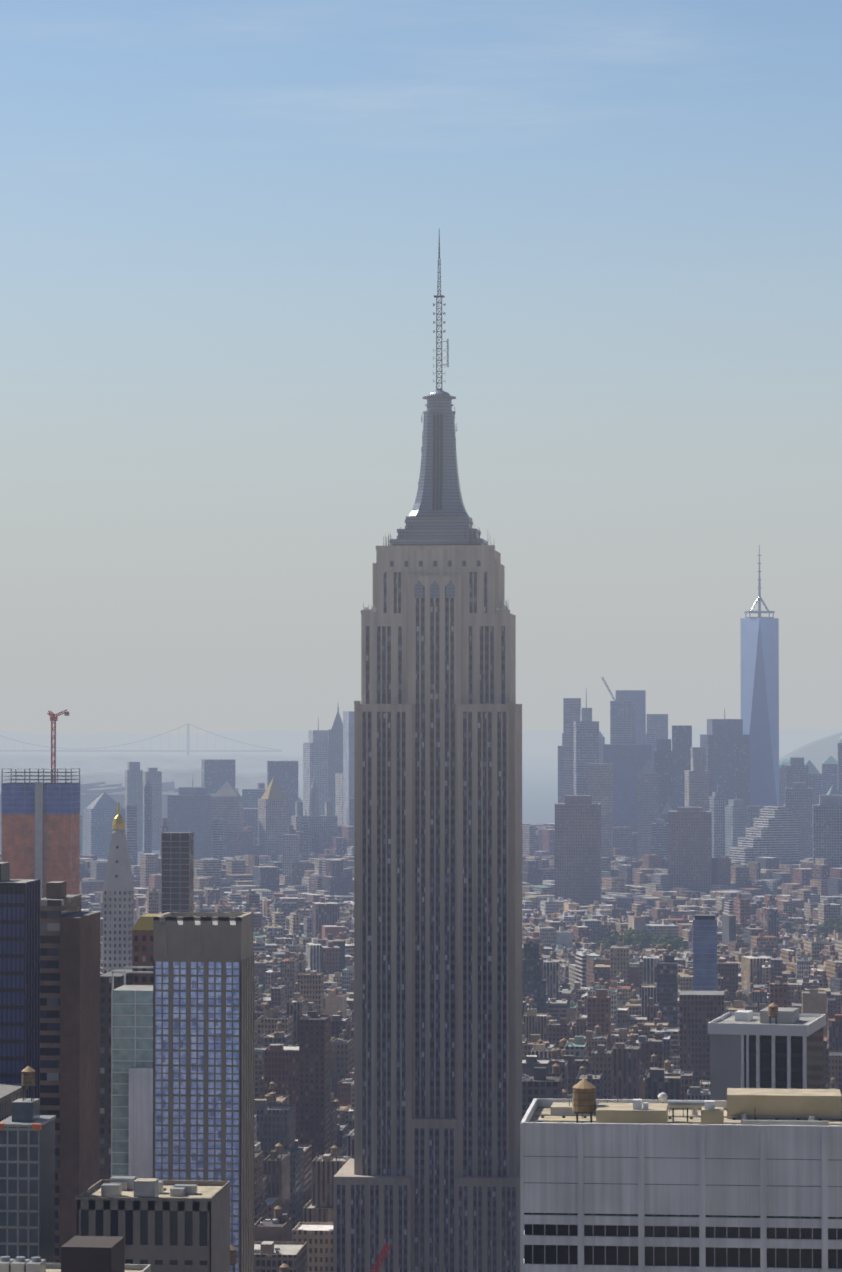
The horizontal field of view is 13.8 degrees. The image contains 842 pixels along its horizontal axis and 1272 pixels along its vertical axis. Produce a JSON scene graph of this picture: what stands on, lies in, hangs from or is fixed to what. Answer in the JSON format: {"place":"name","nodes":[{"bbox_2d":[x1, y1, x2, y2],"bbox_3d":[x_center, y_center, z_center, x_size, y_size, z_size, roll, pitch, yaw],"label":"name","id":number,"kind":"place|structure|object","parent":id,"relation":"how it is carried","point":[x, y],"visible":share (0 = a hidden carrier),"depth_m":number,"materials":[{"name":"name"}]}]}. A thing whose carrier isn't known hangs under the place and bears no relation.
{"place":"outdoors","nodes":[
{"label":"outdoors","id":0,"kind":"place"},
{"bbox_2d":[0,768,266,795],"bbox_3d":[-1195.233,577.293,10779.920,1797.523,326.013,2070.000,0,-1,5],"label":"shore","id":1,"kind":"structure","parent":0,"point":[182,777],"depth_m":10591.68,"materials":[{"name":"grey"}]},
{"bbox_2d":[0,754,302,779],"bbox_3d":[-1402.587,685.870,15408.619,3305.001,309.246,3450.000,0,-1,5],"label":"water","id":2,"kind":"structure","parent":0,"point":[244,764],"depth_m":15086.26,"materials":[{"name":"grey liquid"}]},
{"bbox_2d":[0,752,787,864],"bbox_3d":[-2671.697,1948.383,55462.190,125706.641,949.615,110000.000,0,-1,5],"label":"water","id":3,"kind":"structure","parent":0,"point":[539,786],"depth_m":15289.91,"materials":[{"name":"teal"}]},
{"bbox_2d":[0,781,238,825],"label":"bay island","id":4,"kind":"structure","parent":3,"relation":"on","point":[91,792],"depth_m":8501.32,"materials":[{"name":"grey"}]},
{"bbox_2d":[0,723,281,755],"bbox_3d":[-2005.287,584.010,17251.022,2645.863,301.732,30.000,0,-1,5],"label":"suspension bridge","id":5,"kind":"structure","parent":3,"relation":"on","point":[188,750],"depth_m":17175.54,"materials":[{"name":"grey metal"}]},
{"bbox_2d":[134,920,692,949],"bbox_3d":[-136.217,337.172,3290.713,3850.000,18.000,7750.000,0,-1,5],"label":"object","id":6,"kind":"structure","parent":0,"point":[690,944],"depth_m":3827.19,"materials":[{"name":"concrete"}]},
{"bbox_2d":[0,1083,27,1121],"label":"building roof","id":7,"kind":"structure","parent":6,"relation":"on","point":[10,1094],"depth_m":733.43,"materials":[{"name":"grey concrete"}]},
{"bbox_2d":[0,862,39,1098],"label":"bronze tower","id":8,"kind":"structure","parent":6,"relation":"on","point":[19,975],"depth_m":765.47,"materials":[{"name":"blue glass"}]},
{"bbox_2d":[0,1066,55,1262],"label":"office building","id":9,"kind":"structure","parent":6,"relation":"on","point":[27,1180],"depth_m":703.54,"materials":[{"name":"grey glass"}]},
{"bbox_2d":[40,881,99,1262],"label":"brown brick tower","id":10,"kind":"structure","parent":6,"relation":"on","point":[69,1014],"depth_m":865.38,"materials":[{"name":"brown brick"}]},
{"bbox_2d":[0,1236,150,1271],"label":"building rooftop","id":11,"kind":"structure","parent":6,"relation":"on","point":[92,1253],"depth_m":568.52,"materials":[{"name":"grey concrete"}]},
{"bbox_2d":[100,914,159,1179],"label":"office tower","id":12,"kind":"structure","parent":6,"relation":"on","point":[142,941],"depth_m":1106.88,"materials":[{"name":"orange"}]},
{"bbox_2d":[111,966,152,1178],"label":"glass office building","id":13,"kind":"structure","parent":6,"relation":"on","point":[131,1080],"depth_m":1004.51,"materials":[{"name":"green glass"},{"name":"pale grey concrete"},{"name":"white metal"}]},
{"bbox_2d":[75,1176,229,1271],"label":"office building","id":14,"kind":"structure","parent":6,"relation":"on","point":[170,1225],"depth_m":701.26,"materials":[{"name":"grey concrete"}]},
{"bbox_2d":[153,912,254,1271],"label":"office tower","id":15,"kind":"structure","parent":6,"relation":"on","point":[203,1046],"depth_m":963.03,"materials":[{"name":"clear glass"}]},
{"bbox_2d":[1,709,723,1271],"bbox_3d":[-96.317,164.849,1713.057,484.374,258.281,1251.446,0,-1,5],"label":"buildings","id":16,"kind":"structure","parent":6,"relation":"on","point":[41,831],"depth_m":2176.27,"materials":[{"name":"orange safety netting"},{"name":"blue safety netting"},{"name":"grey concrete"}]},
{"bbox_2d":[0,822,841,1271],"bbox_3d":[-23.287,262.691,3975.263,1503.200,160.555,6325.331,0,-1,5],"label":"city buildings","id":17,"kind":"structure","parent":6,"relation":"on","point":[604,1020],"depth_m":2864.52,"materials":[{"name":"grey concrete"}]},
{"bbox_2d":[333,229,521,1271],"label":"skyscraper","id":18,"kind":"structure","parent":6,"relation":"on","point":[426,1178],"depth_m":1335.24,"materials":[{"name":"stone"}]},
{"bbox_2d":[80,545,841,905],"bbox_3d":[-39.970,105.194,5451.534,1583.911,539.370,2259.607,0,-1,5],"label":"distant skyline","id":19,"kind":"structure","parent":6,"relation":"on","point":[738,791],"depth_m":5594.71,"materials":[{"name":"blue glass"}]},
{"bbox_2d":[520,1079,841,1271],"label":"office building","id":20,"kind":"structure","parent":6,"relation":"on","point":[744,1180],"depth_m":472.64,"materials":[{"name":"white stone"}]},
{"bbox_2d":[596,918,841,953],"bbox_3d":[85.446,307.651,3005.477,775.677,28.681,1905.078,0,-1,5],"label":"park trees","id":21,"kind":"object","parent":6,"relation":"on","point":[642,939],"visible":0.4,"depth_m":3600.30,"materials":[{"name":"green plant"}]},
{"bbox_2d":[708,1002,825,1099],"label":"office building","id":22,"kind":"structure","parent":6,"relation":"on","point":[773,1045],"depth_m":937.70,"materials":[{"name":"grey concrete"}]},
{"bbox_2d":[0,727,841,752],"bbox_3d":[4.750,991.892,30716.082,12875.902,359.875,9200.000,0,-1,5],"label":"horizon hills","id":23,"kind":"structure","parent":0,"point":[550,741],"depth_m":29521.80,"materials":[{"name":"grey"}]},
{"bbox_2d":[0,0,841,733],"label":"sky","id":24,"kind":"structure","parent":0,"point":[221,221],"materials":[{"name":"blue"}]},
{"bbox_2d":[780,732,841,773],"bbox_3d":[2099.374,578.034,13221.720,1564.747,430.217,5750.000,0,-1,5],"label":"distant hill","id":25,"kind":"structure","parent":0,"point":[817,753],"depth_m":12772.32,"materials":[{"name":"grey"}]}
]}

